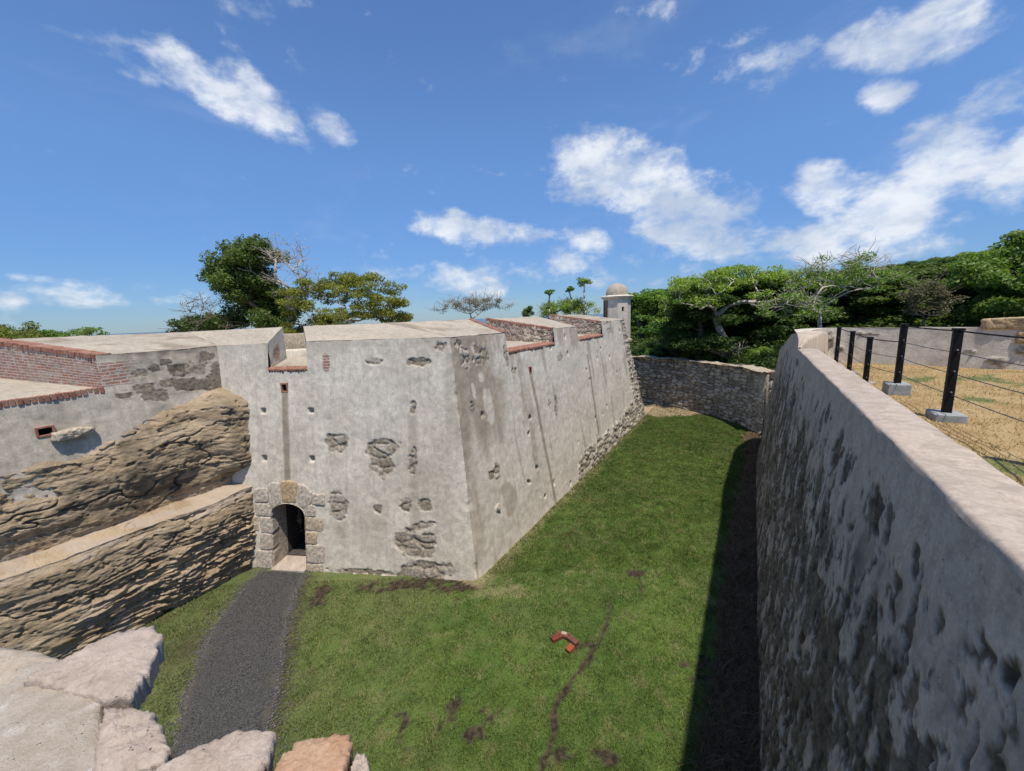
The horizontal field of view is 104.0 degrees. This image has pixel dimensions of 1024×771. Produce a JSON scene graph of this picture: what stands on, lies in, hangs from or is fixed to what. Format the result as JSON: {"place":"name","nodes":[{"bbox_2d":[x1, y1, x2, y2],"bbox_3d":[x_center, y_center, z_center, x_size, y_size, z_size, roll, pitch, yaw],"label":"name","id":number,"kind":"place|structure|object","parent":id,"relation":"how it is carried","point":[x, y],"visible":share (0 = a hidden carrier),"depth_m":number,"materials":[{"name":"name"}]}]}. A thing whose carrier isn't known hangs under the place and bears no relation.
{"place":"outdoors","nodes":[
{"label":"outdoors","id":0,"kind":"place"},
{"bbox_2d":[77,314,602,352],"bbox_3d":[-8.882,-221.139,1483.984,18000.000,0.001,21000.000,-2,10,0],"label":"sea","id":1,"kind":"structure","parent":0,"point":[484,320],"depth_m":7022.42,"materials":[{"name":"liquid"}]},
{"bbox_2d":[274,271,413,333],"bbox_3d":[-11.769,-4.401,28.739,9.554,7.437,6.261,-2,10,0],"label":"flame tree","id":2,"kind":"object","parent":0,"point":[341,284],"visible":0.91,"depth_m":27.70,"materials":[{"name":"green plant"}]},
{"bbox_2d":[139,402,760,770],"bbox_3d":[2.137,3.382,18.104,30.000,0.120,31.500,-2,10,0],"label":"moat lawn","id":3,"kind":"structure","parent":0,"point":[554,720],"depth_m":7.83,"materials":[{"name":"green plant"}]},
{"bbox_2d":[0,387,302,659],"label":"rock face","id":4,"kind":"object","parent":3,"relation":"on","point":[146,523],"visible":0.78,"depth_m":8.90},
{"bbox_2d":[0,338,221,502],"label":"curtain wall","id":5,"kind":"structure","parent":4,"relation":"on","point":[46,419],"depth_m":9.07,"materials":[{"name":"paint"}]},
{"bbox_2d":[0,626,369,770],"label":"wall","id":6,"kind":"structure","parent":3,"relation":"on","point":[78,711],"depth_m":1.25,"materials":[{"name":"stone"}]},
{"bbox_2d":[150,568,333,764],"bbox_3d":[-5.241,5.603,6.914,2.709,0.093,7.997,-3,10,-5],"label":"gravel path","id":7,"kind":"structure","parent":3,"relation":"on","point":[234,684],"depth_m":7.73,"materials":[{"name":"grey gravel"}]},
{"bbox_2d":[13,314,644,580],"bbox_3d":[-10.784,0.522,18.789,38.407,6.628,21.000,-2,10,0],"label":"bastion","id":8,"kind":"object","parent":3,"relation":"on","point":[469,449],"visible":0.94,"depth_m":10.64,"materials":[{"name":"paint"}]},
{"bbox_2d":[170,292,239,331],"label":"bare tree","id":9,"kind":"object","parent":8,"relation":"on","point":[204,308],"visible":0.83,"depth_m":27.03,"materials":[{"name":"brown plant"}]},
{"bbox_2d":[239,229,327,329],"bbox_3d":[-15.815,-5.668,28.394,5.377,10.157,3.896,1,10,19],"label":"bare tree","id":10,"kind":"object","parent":8,"relation":"on","point":[298,262],"visible":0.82,"depth_m":27.46,"materials":[{"name":"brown plant"}]},
{"bbox_2d":[250,480,324,572],"bbox_3d":[-6.091,3.513,12.344,2.393,2.462,3.921,-2,10,0],"label":"doorway","id":11,"kind":"structure","parent":8,"relation":"in","point":[290,552],"depth_m":10.83,"materials":[{"name":"stone"}]},
{"bbox_2d":[601,283,632,342],"bbox_3d":[6.458,-4.166,24.595,1.792,4.120,1.792,4,12,32],"label":"sentry box","id":12,"kind":"object","parent":8,"relation":"on","point":[617,301],"visible":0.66,"depth_m":23.88,"materials":[{"name":"paint"}]},
{"bbox_2d":[550,632,561,641],"bbox_3d":[0.896,5.112,8.114,0.220,0.072,0.120,-8,11,-28],"label":"brick","id":13,"kind":"object","parent":3,"relation":"on","point":[556,637],"visible":1,"depth_m":8.09,"materials":[{"name":"red brick"}]},
{"bbox_2d":[557,630,569,638],"bbox_3d":[1.045,5.095,8.173,0.244,0.096,0.120,3,11,28],"label":"brick","id":14,"kind":"object","parent":3,"relation":"on","point":[565,635],"visible":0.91,"depth_m":8.14,"materials":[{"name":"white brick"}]},
{"bbox_2d":[565,643,574,653],"bbox_3d":[1.138,5.150,7.838,0.174,0.084,0.120,-11,13,-42],"label":"brick","id":15,"kind":"object","parent":3,"relation":"on","point":[569,648],"visible":1,"depth_m":7.81,"materials":[{"name":"brick"}]},
{"bbox_2d":[567,635,578,645],"bbox_3d":[1.226,5.114,8.025,0.120,0.072,0.220,-10,12,-38],"label":"brick","id":16,"kind":"object","parent":3,"relation":"on","point":[573,640],"visible":0.97,"depth_m":8.00,"materials":[{"name":"red brick"}]},
{"bbox_2d":[633,355,774,436],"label":"rubble wall","id":17,"kind":"structure","parent":3,"relation":"on","point":[739,394],"depth_m":24.57,"materials":[{"name":"stone"}]},
{"bbox_2d":[679,431,760,770],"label":"gravel strip","id":18,"kind":"object","parent":3,"relation":"on","point":[748,494],"visible":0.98,"depth_m":7.59,"materials":[{"name":"grey gravel"}]},
{"bbox_2d":[755,331,1023,770],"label":"counterscarp wall","id":19,"kind":"structure","parent":3,"relation":"on","point":[890,575],"depth_m":3.05,"materials":[{"name":"paint"}]},
{"bbox_2d":[795,317,1023,369],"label":"terrace parapet","id":20,"kind":"structure","parent":19,"relation":"on","point":[1006,349],"depth_m":9.83,"materials":[{"name":"paint"}]},
{"bbox_2d":[0,0,1023,335],"label":"sky","id":21,"kind":"structure","parent":0,"point":[522,150],"materials":[{"name":"blue"}]},
{"bbox_2d":[630,313,1021,370],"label":"wooded hillside","id":22,"kind":"structure","parent":0,"point":[735,363],"depth_m":26.16,"materials":[{"name":"green plant"}]},
{"bbox_2d":[0,321,51,338],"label":"flat topped tree","id":23,"kind":"object","parent":22,"relation":"on","point":[10,333],"visible":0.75,"depth_m":27.19,"materials":[{"name":"green plant"}]},
{"bbox_2d":[39,326,109,336],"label":"flat topped tree","id":24,"kind":"object","parent":22,"relation":"on","point":[88,330],"visible":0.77,"depth_m":27.29,"materials":[{"name":"green plant"}]},
{"bbox_2d":[158,307,238,332],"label":"shrubby tree","id":25,"kind":"object","parent":22,"relation":"on","point":[180,323],"visible":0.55,"depth_m":27.54,"materials":[{"name":"green plant"}]},
{"bbox_2d":[195,234,307,330],"bbox_3d":[-18.987,-5.675,29.008,7.572,10.228,5.838,-6,11,-22],"label":"broadleaf tree","id":26,"kind":"object","parent":22,"relation":"on","point":[249,292],"visible":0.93,"depth_m":27.90,"materials":[{"name":"green plant"}]},
{"bbox_2d":[428,289,516,318],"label":"bare tree","id":27,"kind":"object","parent":22,"relation":"on","point":[474,302],"visible":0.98,"depth_m":32.94,"materials":[{"name":"grey plant"}]},
{"bbox_2d":[521,306,534,316],"bbox_3d":[1.481,-4.715,35.697,1.279,4.818,1.634,-2,10,0],"label":"round shrub","id":28,"kind":"object","parent":22,"relation":"on","point":[526,311],"visible":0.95,"depth_m":35.04,"materials":[{"name":"green plant"}]},
{"bbox_2d":[544,289,554,313],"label":"rosette tree","id":29,"kind":"object","parent":22,"relation":"on","point":[549,292],"visible":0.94,"depth_m":35.08,"materials":[{"name":"green plant"}]},
{"bbox_2d":[536,294,600,318],"bbox_3d":[5.330,-5.879,37.511,6.018,5.589,4.580,-2,10,0],"label":"leafy thicket","id":30,"kind":"object","parent":22,"relation":"on","point":[577,306],"visible":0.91,"depth_m":36.48,"materials":[{"name":"green plant"}]},
{"bbox_2d":[565,286,574,314],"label":"rosette tree","id":31,"kind":"object","parent":22,"relation":"on","point":[569,289],"visible":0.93,"depth_m":36.12,"materials":[{"name":"green plant"}]},
{"bbox_2d":[577,277,592,314],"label":"rosette tree","id":32,"kind":"object","parent":22,"relation":"on","point":[581,282],"visible":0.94,"depth_m":35.12,"materials":[{"name":"green plant"}]},
{"bbox_2d":[630,302,658,335],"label":"forest tree","id":33,"kind":"object","parent":22,"relation":"on","point":[634,328],"visible":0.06,"depth_m":44.51,"materials":[{"name":"green plant"}]},
{"bbox_2d":[629,288,668,343],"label":"forest tree","id":34,"kind":"object","parent":22,"relation":"on","point":[642,314],"visible":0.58,"depth_m":36.09,"materials":[{"name":"green plant"}]},
{"bbox_2d":[643,342,679,356],"bbox_3d":[10.818,-2.255,29.427,2.696,1.769,2.398,-2,10,0],"label":"leafy bush","id":35,"kind":"object","parent":22,"relation":"on","point":[656,349],"visible":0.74,"depth_m":28.88,"materials":[{"name":"green plant"}]},
{"bbox_2d":[652,290,672,319],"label":"forest tree","id":36,"kind":"object","parent":22,"relation":"on","point":[660,316],"visible":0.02,"depth_m":34.95,"materials":[{"name":"green plant"}]},
{"bbox_2d":[654,335,689,357],"bbox_3d":[11.894,-2.768,28.513,3.563,3.005,2.816,-5,10,-15],"label":"dry bush","id":37,"kind":"object","parent":22,"relation":"on","point":[669,348],"visible":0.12,"depth_m":28.54,"materials":[{"name":"brown plant"}]},
{"bbox_2d":[680,346,720,360],"bbox_3d":[12.940,-1.997,27.121,2.574,1.877,2.299,-2,10,0],"label":"leafy bush","id":38,"kind":"object","parent":22,"relation":"on","point":[687,355],"visible":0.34,"depth_m":26.85,"materials":[{"name":"green plant"}]},
{"bbox_2d":[655,281,756,359],"bbox_3d":[12.635,-4.019,26.577,5.732,5.738,6.041,-2,10,0],"label":"forest tree","id":39,"kind":"object","parent":22,"relation":"on","point":[680,317],"visible":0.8,"depth_m":25.55,"materials":[{"name":"green plant"}]},
{"bbox_2d":[636,274,775,337],"bbox_3d":[14.665,-4.943,29.185,11.019,6.455,7.385,-2,10,0],"label":"forest tree","id":40,"kind":"object","parent":22,"relation":"on","point":[650,328],"visible":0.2,"depth_m":27.58,"materials":[{"name":"green plant"}]},
{"bbox_2d":[706,341,749,361],"bbox_3d":[13.603,-1.915,25.077,2.584,2.159,1.962,-2,10,0],"label":"dry bush","id":41,"kind":"object","parent":22,"relation":"on","point":[723,352],"visible":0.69,"depth_m":24.77,"materials":[{"name":"brown plant"}]},
{"bbox_2d":[651,263,821,359],"bbox_3d":[14.021,-4.029,25.511,9.747,7.179,6.507,1,10,20],"label":"branching tree","id":42,"kind":"object","parent":22,"relation":"on","point":[720,274],"visible":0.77,"depth_m":24.21,"materials":[{"name":"green plant"}]},
{"bbox_2d":[745,347,778,361],"bbox_3d":[15.220,-1.518,24.231,1.874,1.738,1.879,-2,10,0],"label":"leafy bush","id":43,"kind":"object","parent":22,"relation":"on","point":[763,349],"visible":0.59,"depth_m":23.79,"materials":[{"name":"green plant"}]},
{"bbox_2d":[716,278,857,345],"bbox_3d":[17.582,-4.649,27.615,9.106,5.803,7.398,-8,11,-28],"label":"forest tree","id":44,"kind":"object","parent":22,"relation":"on","point":[773,326],"visible":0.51,"depth_m":26.00,"materials":[{"name":"green plant"}]},
{"bbox_2d":[795,276,854,327],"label":"forest tree","id":45,"kind":"object","parent":22,"relation":"on","point":[807,322],"depth_m":30.47,"materials":[{"name":"green plant"}]},
{"bbox_2d":[630,304,1023,367],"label":"undergrowth","id":46,"kind":"object","parent":22,"relation":"on","point":[771,343],"visible":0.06,"depth_m":25.66,"materials":[{"name":"green plant"}]},
{"bbox_2d":[751,237,910,327],"bbox_3d":[16.319,-3.833,20.735,7.108,6.833,4.980,-2,10,0],"label":"branching tree","id":47,"kind":"object","parent":22,"relation":"on","point":[856,268],"visible":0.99,"depth_m":20.52,"materials":[{"name":"green plant"}]},
{"bbox_2d":[805,266,895,277],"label":"forest tree","id":48,"kind":"object","parent":22,"relation":"on","point":[829,273],"visible":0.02,"depth_m":33.79,"materials":[{"name":"green plant"}]},
{"bbox_2d":[825,274,922,318],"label":"forest tree","id":49,"kind":"object","parent":22,"relation":"on","point":[883,276],"depth_m":29.29,"materials":[{"name":"green plant"}]},
{"bbox_2d":[849,268,900,306],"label":"forest tree","id":50,"kind":"object","parent":22,"relation":"on","point":[879,273],"visible":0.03,"depth_m":30.96,"materials":[{"name":"green plant"}]},
{"bbox_2d":[820,275,960,327],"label":"forest tree","id":51,"kind":"object","parent":22,"relation":"on","point":[871,308],"visible":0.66,"depth_m":25.72,"materials":[{"name":"green plant"}]},
{"bbox_2d":[877,264,909,268],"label":"forest tree","id":52,"kind":"object","parent":22,"relation":"on","point":[889,265],"visible":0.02,"depth_m":54.54,"materials":[{"name":"green plant"}]},
{"bbox_2d":[887,267,912,274],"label":"forest tree","id":53,"kind":"object","parent":22,"relation":"on","point":[910,268],"visible":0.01,"depth_m":36.79,"materials":[{"name":"green plant"}]},
{"bbox_2d":[897,259,938,267],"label":"forest tree","id":54,"kind":"object","parent":22,"relation":"on","point":[907,263],"visible":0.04,"depth_m":53.18,"materials":[{"name":"green plant"}]},
{"bbox_2d":[892,268,968,326],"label":"vine covered tree","id":55,"kind":"object","parent":22,"relation":"on","point":[920,294],"visible":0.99,"depth_m":21.43,"materials":[{"name":"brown plant"}]},
{"bbox_2d":[884,262,988,326],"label":"forest tree","id":56,"kind":"object","parent":22,"relation":"on","point":[919,274],"visible":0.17,"depth_m":26.69,"materials":[{"name":"green plant"}]},
{"bbox_2d":[908,255,997,298],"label":"forest tree","id":57,"kind":"object","parent":22,"relation":"on","point":[917,264],"visible":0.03,"depth_m":30.72,"materials":[{"name":"green plant"}]},
{"bbox_2d":[896,255,1023,322],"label":"forest tree","id":58,"kind":"object","parent":22,"relation":"on","point":[943,260],"visible":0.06,"depth_m":27.08,"materials":[{"name":"green plant"}]},
{"bbox_2d":[955,251,982,255],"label":"forest tree","id":59,"kind":"object","parent":22,"relation":"on","point":[962,254],"depth_m":40.37,"materials":[{"name":"green plant"}]},
{"bbox_2d":[938,229,1023,321],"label":"broadleaf tree","id":60,"kind":"object","parent":22,"relation":"on","point":[994,272],"visible":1,"depth_m":21.09,"materials":[{"name":"green plant"}]},
{"bbox_2d":[841,363,1023,485],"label":"dry terrace","id":61,"kind":"structure","parent":0,"point":[1012,452],"depth_m":5.89,"materials":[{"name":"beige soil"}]},
{"bbox_2d":[834,323,1023,423],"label":"cable railing","id":62,"kind":"object","parent":61,"relation":"on","point":[897,386],"visible":0.92,"depth_m":5.38,"materials":[{"name":"black metal"}]}
]}

